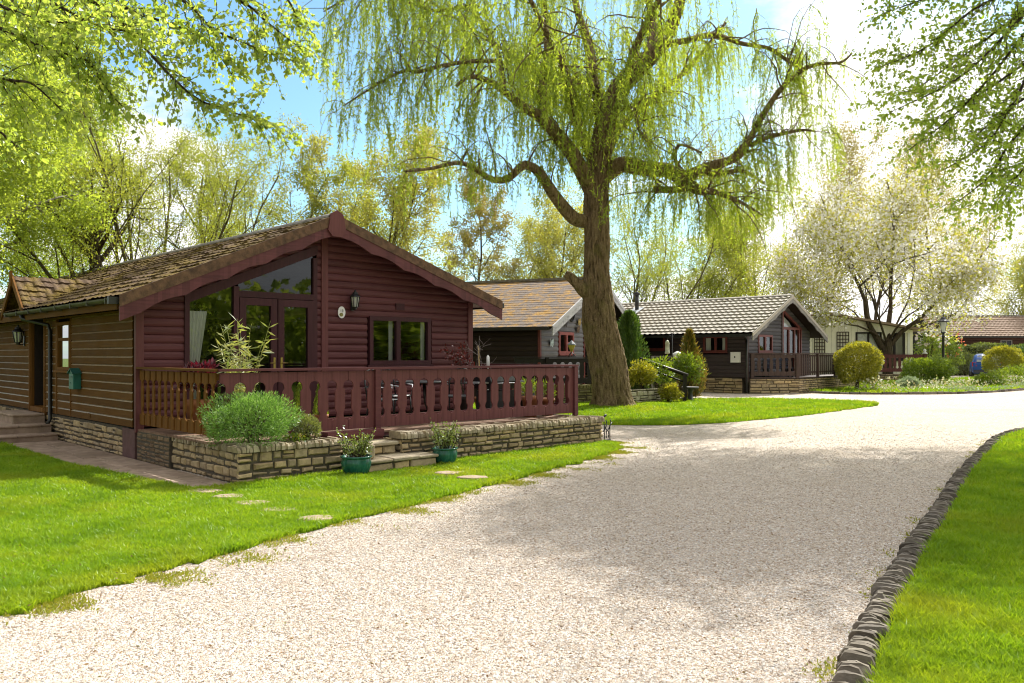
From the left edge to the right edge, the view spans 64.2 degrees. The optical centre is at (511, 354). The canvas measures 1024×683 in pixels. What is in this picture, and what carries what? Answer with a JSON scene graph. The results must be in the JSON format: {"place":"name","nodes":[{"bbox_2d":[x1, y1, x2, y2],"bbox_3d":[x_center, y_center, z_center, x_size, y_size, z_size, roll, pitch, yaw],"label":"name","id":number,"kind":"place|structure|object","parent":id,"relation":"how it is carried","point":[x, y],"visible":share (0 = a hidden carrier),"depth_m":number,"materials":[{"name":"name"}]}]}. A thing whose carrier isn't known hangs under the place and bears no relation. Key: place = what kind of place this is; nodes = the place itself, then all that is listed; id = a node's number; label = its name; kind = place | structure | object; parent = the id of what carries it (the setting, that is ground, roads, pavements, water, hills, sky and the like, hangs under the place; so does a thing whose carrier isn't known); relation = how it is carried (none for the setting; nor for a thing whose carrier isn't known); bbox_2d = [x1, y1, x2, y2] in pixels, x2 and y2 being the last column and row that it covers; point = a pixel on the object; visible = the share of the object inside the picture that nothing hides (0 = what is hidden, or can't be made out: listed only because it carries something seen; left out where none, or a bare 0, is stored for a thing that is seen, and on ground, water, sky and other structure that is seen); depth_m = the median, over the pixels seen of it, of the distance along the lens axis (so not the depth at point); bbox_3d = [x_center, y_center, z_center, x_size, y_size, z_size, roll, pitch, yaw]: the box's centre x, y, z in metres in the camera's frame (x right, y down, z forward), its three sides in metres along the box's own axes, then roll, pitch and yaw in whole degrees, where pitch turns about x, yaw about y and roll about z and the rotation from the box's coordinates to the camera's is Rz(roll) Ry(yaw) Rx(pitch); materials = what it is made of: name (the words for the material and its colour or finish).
{"place":"outdoors","nodes":[
{"label":"outdoors","id":0,"kind":"place"},
{"bbox_2d":[7,440,225,486],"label":"path","id":1,"kind":"structure","parent":0,"point":[71,452],"depth_m":12.85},
{"bbox_2d":[0,439,623,615],"bbox_3d":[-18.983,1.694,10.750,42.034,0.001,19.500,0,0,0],"label":"lawn","id":2,"kind":"structure","parent":0,"point":[251,547],"depth_m":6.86,"materials":[{"name":"green plant"}]},
{"bbox_2d":[0,410,57,442],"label":"door steps","id":3,"kind":"structure","parent":2,"relation":"on","point":[17,426],"depth_m":16.18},
{"bbox_2d":[0,0,343,182],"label":"lime tree","id":4,"kind":"object","parent":2,"relation":"on","point":[78,27],"visible":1,"depth_m":9.93,"materials":[{"name":"green plant"}]},
{"bbox_2d":[335,425,375,474],"bbox_3d":[-2.165,1.348,11.501,0.575,0.703,0.551,0,0,35],"label":"potted plant","id":5,"kind":"object","parent":2,"relation":"on","point":[358,459],"visible":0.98,"depth_m":11.37,"materials":[{"name":"teal plant"}]},
{"bbox_2d":[341,439,438,472],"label":"stone steps","id":6,"kind":"structure","parent":2,"relation":"on","point":[387,456],"depth_m":12.11,"materials":[{"name":"beige stone"}]},
{"bbox_2d":[428,417,462,463],"bbox_3d":[-1.010,1.327,12.517,0.535,0.746,0.551,0,0,-21],"label":"potted plant","id":7,"kind":"object","parent":2,"relation":"on","point":[446,451],"visible":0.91,"depth_m":12.47,"materials":[{"name":"green plant"}]},
{"bbox_2d":[464,376,524,408],"bbox_3d":[-0.307,0.750,15.637,1.240,0.900,0.522,0,0,-44],"label":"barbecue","id":8,"kind":"object","parent":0,"point":[488,382],"visible":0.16,"depth_m":15.47,"materials":[{"name":"black paint"}]},
{"bbox_2d":[0,410,994,682],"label":"gravel","id":9,"kind":"structure","parent":0,"point":[234,626],"depth_m":5.53,"materials":[{"name":"beige gravel"}]},
{"bbox_2d":[0,375,1023,682],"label":"gravel drive","id":10,"kind":"structure","parent":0,"point":[970,417],"depth_m":10.62,"materials":[{"name":"gravel"}]},
{"bbox_2d":[172,434,342,482],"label":"planter wall","id":11,"kind":"structure","parent":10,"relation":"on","point":[229,462],"depth_m":11.20,"materials":[{"name":"stone"}]},
{"bbox_2d":[197,390,305,447],"bbox_3d":[-3.551,0.873,11.064,1.498,0.804,1.277,0,0,0],"label":"lavender bush","id":12,"kind":"object","parent":11,"relation":"on","point":[266,402],"visible":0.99,"depth_m":10.89,"materials":[{"name":"green plant"}]},
{"bbox_2d":[283,428,311,441],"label":"primula plant","id":13,"kind":"object","parent":11,"relation":"on","point":[297,436],"visible":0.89,"depth_m":11.35,"materials":[{"name":"green plant"}]},
{"bbox_2d":[292,414,321,439],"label":"sage bush","id":14,"kind":"object","parent":11,"relation":"on","point":[311,420],"visible":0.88,"depth_m":11.50,"materials":[{"name":"green plant"}]},
{"bbox_2d":[0,439,661,625],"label":"moss","id":15,"kind":"object","parent":10,"relation":"on","point":[47,607],"visible":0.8,"depth_m":6.81,"materials":[{"name":"green plant"}]},
{"bbox_2d":[383,414,606,457],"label":"planter wall","id":16,"kind":"structure","parent":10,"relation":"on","point":[494,437],"depth_m":14.03,"materials":[{"name":"stone"}]},
{"bbox_2d":[631,388,660,401],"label":"garden wall","id":17,"kind":"structure","parent":10,"relation":"on","point":[644,394],"depth_m":28.54,"materials":[{"name":"stone"}]},
{"bbox_2d":[667,350,706,392],"bbox_3d":[6.614,0.758,31.001,1.487,1.891,1.127,0,0,17],"label":"garden shrub","id":18,"kind":"object","parent":10,"relation":"on","point":[692,369],"visible":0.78,"depth_m":30.85,"materials":[{"name":"green plant"}]},
{"bbox_2d":[673,328,710,397],"bbox_3d":[6.904,0.309,31.786,1.537,2.782,1.661,0,0,0],"label":"golden cypress","id":19,"kind":"object","parent":10,"relation":"on","point":[689,343],"visible":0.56,"depth_m":31.52,"materials":[{"name":"brown plant"}]},
{"bbox_2d":[749,374,854,393],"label":"stone wall","id":20,"kind":"structure","parent":10,"relation":"on","point":[779,384],"depth_m":35.90,"materials":[{"name":"beige stone"}]},
{"bbox_2d":[749,353,849,377],"bbox_3d":[13.768,0.472,37.390,7.697,1.095,1.153,0,0,-35],"label":"deck railing","id":21,"kind":"object","parent":20,"relation":"on","point":[822,364],"visible":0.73,"depth_m":35.88,"materials":[{"name":"brown wood"}]},
{"bbox_2d":[800,433,993,681],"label":"moss","id":22,"kind":"object","parent":10,"relation":"on","point":[815,669],"visible":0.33,"depth_m":4.51,"materials":[{"name":"plant"}]},
{"bbox_2d":[846,92,991,320],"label":"poplar tree","id":23,"kind":"object","parent":10,"relation":"on","point":[878,303],"visible":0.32,"depth_m":74.22,"materials":[{"name":"green plant"}]},
{"bbox_2d":[827,427,1023,682],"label":"stone kerb","id":24,"kind":"structure","parent":10,"relation":"on","point":[856,655],"depth_m":5.65,"materials":[{"name":"stone"}]},
{"bbox_2d":[836,136,1020,335],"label":"leafy tree","id":25,"kind":"object","parent":10,"relation":"on","point":[939,170],"visible":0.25,"depth_m":71.20,"materials":[{"name":"green plant"}]},
{"bbox_2d":[913,327,948,367],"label":"flowering shrub","id":26,"kind":"object","parent":10,"relation":"on","point":[920,342],"visible":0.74,"depth_m":57.82,"materials":[{"name":"green plant"}]},
{"bbox_2d":[843,0,1023,259],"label":"beech tree","id":27,"kind":"object","parent":10,"relation":"on","point":[961,59],"visible":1,"depth_m":14.94,"materials":[{"name":"green plant"}]},
{"bbox_2d":[924,331,965,366],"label":"flowering shrub","id":28,"kind":"object","parent":10,"relation":"on","point":[949,347],"visible":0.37,"depth_m":61.51,"materials":[{"name":"green plant"}]},
{"bbox_2d":[950,349,976,375],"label":"garden shrub","id":29,"kind":"object","parent":10,"relation":"on","point":[969,357],"visible":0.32,"depth_m":66.06,"materials":[{"name":"green plant"}]},
{"bbox_2d":[920,341,1022,374],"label":"clipped hedge","id":30,"kind":"object","parent":10,"relation":"on","point":[974,349],"visible":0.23,"depth_m":68.37,"materials":[{"name":"green plant"}]},
{"bbox_2d":[969,354,1001,376],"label":"parked car","id":31,"kind":"object","parent":10,"relation":"on","point":[975,367],"visible":0.48,"depth_m":61.45,"materials":[{"name":"blue paint"}]},
{"bbox_2d":[0,0,1023,324],"label":"sky","id":32,"kind":"structure","parent":0,"point":[843,20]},
{"bbox_2d":[617,309,650,388],"bbox_3d":[4.293,-0.012,30.329,1.596,3.424,1.654,0,0,39],"label":"columnar conifer","id":33,"kind":"object","parent":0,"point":[628,319],"visible":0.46,"depth_m":30.05,"materials":[{"name":"green plant"}]},
{"bbox_2d":[473,396,879,424],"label":"lawn","id":34,"kind":"structure","parent":0,"point":[759,418],"depth_m":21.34,"materials":[{"name":"green plant"}]},
{"bbox_2d":[513,357,591,402],"bbox_3d":[1.550,0.907,27.999,3.379,1.685,0.389,0,0,-25],"label":"deck fence","id":35,"kind":"object","parent":34,"relation":"on","point":[584,392],"visible":0.27,"depth_m":28.14,"materials":[{"name":"wood"}]},
{"bbox_2d":[273,0,879,407],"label":"willow tree","id":36,"kind":"object","parent":34,"relation":"on","point":[546,82],"visible":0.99,"depth_m":24.79,"materials":[{"name":"green plant"}]},
{"bbox_2d":[628,359,657,388],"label":"garden shrub","id":37,"kind":"object","parent":34,"relation":"on","point":[640,377],"visible":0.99,"depth_m":28.72,"materials":[{"name":"yellow plant"}]},
{"bbox_2d":[633,355,674,387],"bbox_3d":[5.136,0.842,29.535,1.600,1.726,1.214,0,0,0],"label":"garden shrub","id":38,"kind":"object","parent":34,"relation":"on","point":[662,371],"visible":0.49,"depth_m":29.33,"materials":[{"name":"green plant"}]},
{"bbox_2d":[640,357,687,400],"bbox_3d":[5.444,0.900,29.296,1.770,1.640,0.158,0,0,23],"label":"handrail","id":39,"kind":"object","parent":34,"relation":"on","point":[685,376],"visible":0.62,"depth_m":29.05,"materials":[{"name":"black metal"}]},
{"bbox_2d":[657,382,684,401],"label":"garden shrub","id":40,"kind":"object","parent":34,"relation":"on","point":[664,392],"visible":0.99,"depth_m":28.55,"materials":[{"name":"yellow plant"}]},
{"bbox_2d":[809,376,1023,392],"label":"grass","id":41,"kind":"structure","parent":0,"point":[847,389],"depth_m":37.44,"materials":[{"name":"green plant"}]},
{"bbox_2d":[858,428,1023,682],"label":"lawn","id":42,"kind":"structure","parent":0,"point":[955,586],"depth_m":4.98,"materials":[{"name":"green plant"}]},
{"label":"lawn","id":43,"kind":"structure","parent":0,"visible":0},
{"bbox_2d":[832,340,884,387],"bbox_3d":[15.984,0.517,37.656,2.360,2.372,2.110,0,0,0],"label":"topiary ball","id":44,"kind":"object","parent":43,"relation":"on","point":[869,364],"visible":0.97,"depth_m":37.06,"materials":[{"name":"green plant"}]},
{"bbox_2d":[763,138,1023,373],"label":"blossom tree","id":45,"kind":"object","parent":43,"relation":"on","point":[968,269],"visible":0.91,"depth_m":51.55,"materials":[{"name":"white plant"}]},
{"bbox_2d":[877,349,927,380],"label":"deck railing","id":46,"kind":"object","parent":43,"relation":"on","point":[899,369],"visible":0.45,"depth_m":50.49,"materials":[{"name":"wood"}]},
{"bbox_2d":[895,375,923,387],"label":"mound shrub","id":47,"kind":"object","parent":43,"relation":"on","point":[910,379],"visible":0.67,"depth_m":39.31,"materials":[{"name":"green plant"}]},
{"bbox_2d":[809,388,1023,394],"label":"stone edging","id":48,"kind":"object","parent":43,"relation":"on","point":[913,393],"visible":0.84,"depth_m":35.10,"materials":[{"name":"stone"}]},
{"bbox_2d":[897,355,958,384],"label":"round shrub","id":49,"kind":"object","parent":43,"relation":"on","point":[944,369],"visible":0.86,"depth_m":43.48,"materials":[{"name":"green plant"}]},
{"bbox_2d":[849,375,1023,391],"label":"flowers","id":50,"kind":"object","parent":43,"relation":"on","point":[885,386],"visible":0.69,"depth_m":37.52,"materials":[{"name":"plant"}]},
{"bbox_2d":[937,314,949,383],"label":"lamp post","id":51,"kind":"object","parent":43,"relation":"on","point":[943,320],"visible":0.77,"depth_m":44.94,"materials":[{"name":"black metal"}]},
{"bbox_2d":[947,383,1023,391],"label":"groundcover","id":52,"kind":"object","parent":43,"relation":"on","point":[982,388],"visible":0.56,"depth_m":37.07,"materials":[{"name":"green plant"}]},
{"bbox_2d":[971,370,1007,384],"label":"mound shrub","id":53,"kind":"object","parent":43,"relation":"on","point":[991,375],"visible":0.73,"depth_m":42.25,"materials":[{"name":"green plant"}]},
{"bbox_2d":[981,345,1023,375],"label":"topiary ball","id":54,"kind":"object","parent":43,"relation":"on","point":[1011,353],"visible":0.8,"depth_m":51.50,"materials":[{"name":"yellow plant"}]},
{"bbox_2d":[987,363,1023,383],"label":"mound shrub","id":55,"kind":"object","parent":43,"relation":"on","point":[1018,371],"visible":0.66,"depth_m":43.39,"materials":[{"name":"green plant"}]},
{"label":"ground","id":56,"kind":"structure","parent":0,"visible":0},
{"bbox_2d":[0,0,130,277],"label":"birch tree","id":57,"kind":"object","parent":56,"relation":"on","point":[17,189],"visible":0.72,"depth_m":20.01,"materials":[{"name":"green plant"}]},
{"bbox_2d":[0,54,154,293],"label":"birch tree","id":58,"kind":"object","parent":56,"relation":"on","point":[70,259],"visible":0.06,"depth_m":31.54,"materials":[{"name":"green plant"}]},
{"bbox_2d":[0,0,154,297],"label":"birch tree","id":59,"kind":"object","parent":56,"relation":"on","point":[28,262],"visible":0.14,"depth_m":26.28,"materials":[{"name":"green plant"}]},
{"bbox_2d":[4,120,185,270],"bbox_3d":[-12.696,-2.998,24.981,6.763,9.432,5.677,0,0,21],"label":"pollard tree","id":60,"kind":"object","parent":56,"relation":"on","point":[122,174],"visible":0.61,"depth_m":24.77,"materials":[{"name":"green plant"}]},
{"bbox_2d":[0,38,313,318],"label":"willow bush","id":61,"kind":"object","parent":56,"relation":"on","point":[131,250],"visible":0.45,"depth_m":25.42,"materials":[{"name":"green plant"}]},
{"bbox_2d":[118,107,295,255],"bbox_3d":[-12.876,-4.639,35.630,8.382,12.720,8.638,0,0,0],"label":"leafy tree","id":62,"kind":"object","parent":56,"relation":"on","point":[231,151],"visible":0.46,"depth_m":35.32,"materials":[{"name":"green plant"}]},
{"bbox_2d":[0,210,503,459],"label":"log cabin","id":63,"kind":"object","parent":56,"relation":"on","point":[117,324],"visible":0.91,"depth_m":15.85,"materials":[{"name":"wood"}]},
{"bbox_2d":[12,325,24,345],"bbox_3d":[-10.827,-0.432,17.921,0.244,0.472,0.225,0,0,-21],"label":"wall lantern","id":64,"kind":"object","parent":63,"relation":"attached to","point":[18,334],"depth_m":17.87,"materials":[{"name":"black paint"}]},
{"bbox_2d":[33,317,67,405],"bbox_3d":[-9.746,0.160,17.578,0.740,1.880,1.060,0,0,-44],"label":"door","id":65,"kind":"structure","parent":63,"relation":"in","point":[38,329],"depth_m":17.73,"materials":[{"name":"brown wood"}]},
{"bbox_2d":[53,321,69,372],"bbox_3d":[-8.751,-0.147,15.927,0.130,0.985,0.940,0,0,-44],"label":"window","id":66,"kind":"structure","parent":63,"relation":"in","point":[62,328],"depth_m":16.04,"materials":[{"name":"clear glass"}]},
{"bbox_2d":[67,368,81,388],"bbox_3d":[-8.130,0.444,15.165,0.165,0.392,0.330,0,0,-44],"label":"post box","id":67,"kind":"object","parent":63,"relation":"attached to","point":[74,378],"visible":1,"depth_m":15.10,"materials":[{"name":"green metal"}]},
{"bbox_2d":[184,246,317,422],"bbox_3d":[-4.641,-0.430,14.612,2.510,3.260,0.197,0,0,-44],"label":"window","id":68,"kind":"structure","parent":63,"relation":"in","point":[194,321],"depth_m":14.32,"materials":[{"name":"brown wood"}]},
{"bbox_2d":[239,297,276,420],"bbox_3d":[-4.531,0.085,14.595,0.715,2.190,0.149,0,0,-44],"label":"door","id":69,"kind":"structure","parent":63,"relation":"in","point":[272,303],"depth_m":14.75,"materials":[{"name":"brown wood"}]},
{"bbox_2d":[277,299,313,418],"bbox_3d":[-3.999,0.085,15.107,0.720,2.190,0.149,0,0,-44],"label":"door","id":70,"kind":"structure","parent":63,"relation":"in","point":[281,303],"depth_m":15.21,"materials":[{"name":"brown wood"}]},
{"bbox_2d":[350,290,359,310],"bbox_3d":[-3.054,-1.065,15.888,0.196,0.410,0.212,0,0,-21],"label":"wall lantern","id":71,"kind":"object","parent":63,"relation":"attached to","point":[355,298],"depth_m":15.84,"materials":[{"name":"black paint"}]},
{"bbox_2d":[367,316,433,366],"bbox_3d":[-2.314,-0.263,16.802,1.640,1.015,0.180,0,0,-44],"label":"window","id":72,"kind":"structure","parent":63,"relation":"in","point":[397,362],"depth_m":16.72,"materials":[{"name":"brown wood"}]},
{"bbox_2d":[230,113,375,230],"bbox_3d":[-9.265,-4.692,37.518,7.160,12.805,5.371,0,0,-29],"label":"leafy tree","id":73,"kind":"object","parent":56,"relation":"on","point":[315,146],"visible":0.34,"depth_m":37.07,"materials":[{"name":"green plant"}]},
{"bbox_2d":[137,410,571,468],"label":"timber deck","id":74,"kind":"structure","parent":56,"relation":"on","point":[155,446],"depth_m":12.70,"materials":[{"name":"wood"}]},
{"bbox_2d":[173,357,219,420],"bbox_3d":[-4.904,0.615,12.724,0.731,1.170,0.780,0,0,0],"label":"red plant","id":75,"kind":"object","parent":74,"relation":"on","point":[209,364],"visible":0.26,"depth_m":12.58,"materials":[{"name":"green plant"}]},
{"bbox_2d":[213,314,277,422],"bbox_3d":[-4.238,0.277,12.586,1.124,1.846,0.966,0,0,41],"label":"bamboo plant","id":76,"kind":"object","parent":74,"relation":"on","point":[240,387],"visible":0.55,"depth_m":12.50,"materials":[{"name":"green plant"}]},
{"bbox_2d":[293,382,301,418],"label":"potted conifer","id":77,"kind":"object","parent":74,"relation":"on","point":[297,392],"visible":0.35,"depth_m":12.57,"materials":[{"name":"plant"}]},
{"bbox_2d":[312,383,328,417],"bbox_3d":[-3.032,0.803,12.912,0.272,0.793,0.288,0,0,0],"label":"potted conifer","id":78,"kind":"object","parent":74,"relation":"on","point":[315,411],"visible":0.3,"depth_m":12.87,"materials":[{"name":"plant"}]},
{"bbox_2d":[136,364,578,437],"bbox_3d":[-2.362,0.718,14.637,7.400,1.045,2.976,0,0,-44],"label":"deck railing","id":79,"kind":"object","parent":74,"relation":"on","point":[374,418],"visible":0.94,"depth_m":12.96,"materials":[{"name":"brown wood"}]},
{"bbox_2d":[377,369,412,413],"bbox_3d":[-2.235,0.720,15.328,0.593,0.964,0.526,0,0,40],"label":"garden chair","id":80,"kind":"object","parent":74,"relation":"on","point":[395,396],"visible":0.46,"depth_m":15.36,"materials":[{"name":"grey plastic"}]},
{"bbox_2d":[395,380,447,412],"bbox_3d":[-1.615,0.840,14.617,0.960,0.739,0.960,0,0,-44],"label":"garden table","id":81,"kind":"object","parent":74,"relation":"on","point":[424,382],"visible":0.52,"depth_m":14.58,"materials":[{"name":"grey plastic"}]},
{"bbox_2d":[439,342,474,409],"bbox_3d":[-1.113,0.450,16.721,0.758,1.499,0.900,0,0,0],"label":"acer plant","id":82,"kind":"object","parent":74,"relation":"on","point":[463,405],"visible":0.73,"depth_m":16.50,"materials":[{"name":"brown plant"}]},
{"bbox_2d":[522,376,545,416],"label":"potted plant","id":83,"kind":"object","parent":74,"relation":"on","point":[534,401],"visible":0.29,"depth_m":15.72,"materials":[{"name":"green plant"}]},
{"bbox_2d":[287,112,459,263],"bbox_3d":[-5.499,-4.186,33.169,7.325,11.825,6.432,0,0,-15],"label":"leafy tree","id":84,"kind":"object","parent":56,"relation":"on","point":[397,212],"visible":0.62,"depth_m":33.17,"materials":[{"name":"green plant"}]},
{"bbox_2d":[272,147,479,280],"bbox_3d":[-6.216,-3.880,37.852,9.559,11.227,6.288,0,0,-23],"label":"leafy tree","id":85,"kind":"object","parent":56,"relation":"on","point":[344,165],"visible":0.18,"depth_m":36.74,"materials":[{"name":"green plant"}]},
{"bbox_2d":[436,166,523,280],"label":"leafy tree","id":86,"kind":"object","parent":56,"relation":"on","point":[482,225],"visible":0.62,"depth_m":47.00,"materials":[{"name":"green plant"}]},
{"bbox_2d":[477,203,565,280],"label":"leafy tree","id":87,"kind":"object","parent":56,"relation":"on","point":[523,248],"visible":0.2,"depth_m":50.96,"materials":[{"name":"green plant"}]},
{"bbox_2d":[467,277,629,396],"bbox_3d":[-0.681,-0.787,36.574,10.037,5.075,11.622,0,0,25],"label":"grey cabin","id":88,"kind":"object","parent":56,"relation":"on","point":[538,314],"visible":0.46,"depth_m":31.41,"materials":[{"name":"orange tile"}]},
{"bbox_2d":[558,332,575,354],"bbox_3d":[2.161,-0.438,32.421,0.150,0.925,1.720,0,0,25],"label":"window","id":89,"kind":"structure","parent":88,"relation":"in","point":[565,352],"depth_m":32.38,"materials":[{"name":"wood"}]},
{"bbox_2d":[509,176,622,279],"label":"leafy tree","id":90,"kind":"object","parent":56,"relation":"on","point":[563,268],"visible":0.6,"depth_m":47.70,"materials":[{"name":"green plant"}]},
{"bbox_2d":[516,174,771,302],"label":"leafy tree","id":91,"kind":"object","parent":56,"relation":"on","point":[643,275],"visible":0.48,"depth_m":51.70,"materials":[{"name":"green plant"}]},
{"bbox_2d":[636,213,775,300],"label":"leafy tree","id":92,"kind":"object","parent":56,"relation":"on","point":[723,292],"visible":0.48,"depth_m":56.75,"materials":[{"name":"green plant"}]},
{"bbox_2d":[585,291,827,393],"bbox_3d":[8.663,-0.772,41.467,11.727,5.045,7.748,0,0,44],"label":"dark cabin","id":93,"kind":"object","parent":56,"relation":"on","point":[731,333],"visible":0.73,"depth_m":37.76,"materials":[{"name":"tile"}]},
{"bbox_2d":[702,337,727,352],"bbox_3d":[9.142,-0.452,36.671,1.300,0.755,0.240,0,0,44],"label":"window","id":94,"kind":"structure","parent":93,"relation":"in","point":[708,339],"depth_m":36.63,"materials":[{"name":"brown wood"}]},
{"bbox_2d":[757,335,772,352],"bbox_3d":[11.360,-0.500,36.830,0.200,0.800,1.360,0,0,44],"label":"window","id":95,"kind":"structure","parent":93,"relation":"in","point":[763,350],"depth_m":36.78,"materials":[{"name":"red wood"}]},
{"bbox_2d":[783,311,801,371],"bbox_3d":[13.224,-0.575,38.762,0.216,3.150,2.010,0,0,44],"label":"window","id":96,"kind":"structure","parent":93,"relation":"in","point":[786,325],"depth_m":38.84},
{"bbox_2d":[681,117,800,296],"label":"poplar tree","id":97,"kind":"object","parent":56,"relation":"on","point":[715,155],"visible":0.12,"depth_m":67.97,"materials":[{"name":"green plant"}]},
{"bbox_2d":[681,183,810,299],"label":"leafy tree","id":98,"kind":"object","parent":56,"relation":"on","point":[741,276],"visible":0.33,"depth_m":58.06,"materials":[{"name":"green plant"}]},
{"bbox_2d":[772,109,920,314],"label":"poplar tree","id":99,"kind":"object","parent":56,"relation":"on","point":[851,152],"visible":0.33,"depth_m":67.92,"materials":[{"name":"green plant"}]},
{"bbox_2d":[809,312,923,374],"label":"cream chalet","id":100,"kind":"object","parent":56,"relation":"on","point":[838,339],"visible":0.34,"depth_m":53.00,"materials":[{"name":"white paint"}]},
{"bbox_2d":[856,332,881,352],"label":"window","id":101,"kind":"structure","parent":100,"relation":"in","point":[865,336],"depth_m":52.99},
{"bbox_2d":[912,315,1023,358],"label":"brown bungalow","id":102,"kind":"object","parent":56,"relation":"on","point":[1008,330],"visible":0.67,"depth_m":76.87,"materials":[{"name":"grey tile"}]},
{"bbox_2d":[977,220,1023,314],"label":"leafy tree","id":103,"kind":"object","parent":56,"relation":"on","point":[1013,277],"visible":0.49,"depth_m":86.57,"materials":[{"name":"green plant"}]},
{"bbox_2d":[979,238,1023,314],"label":"leafy tree","id":104,"kind":"object","parent":56,"relation":"on","point":[1007,312],"visible":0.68,"depth_m":85.67,"materials":[{"name":"green plant"}]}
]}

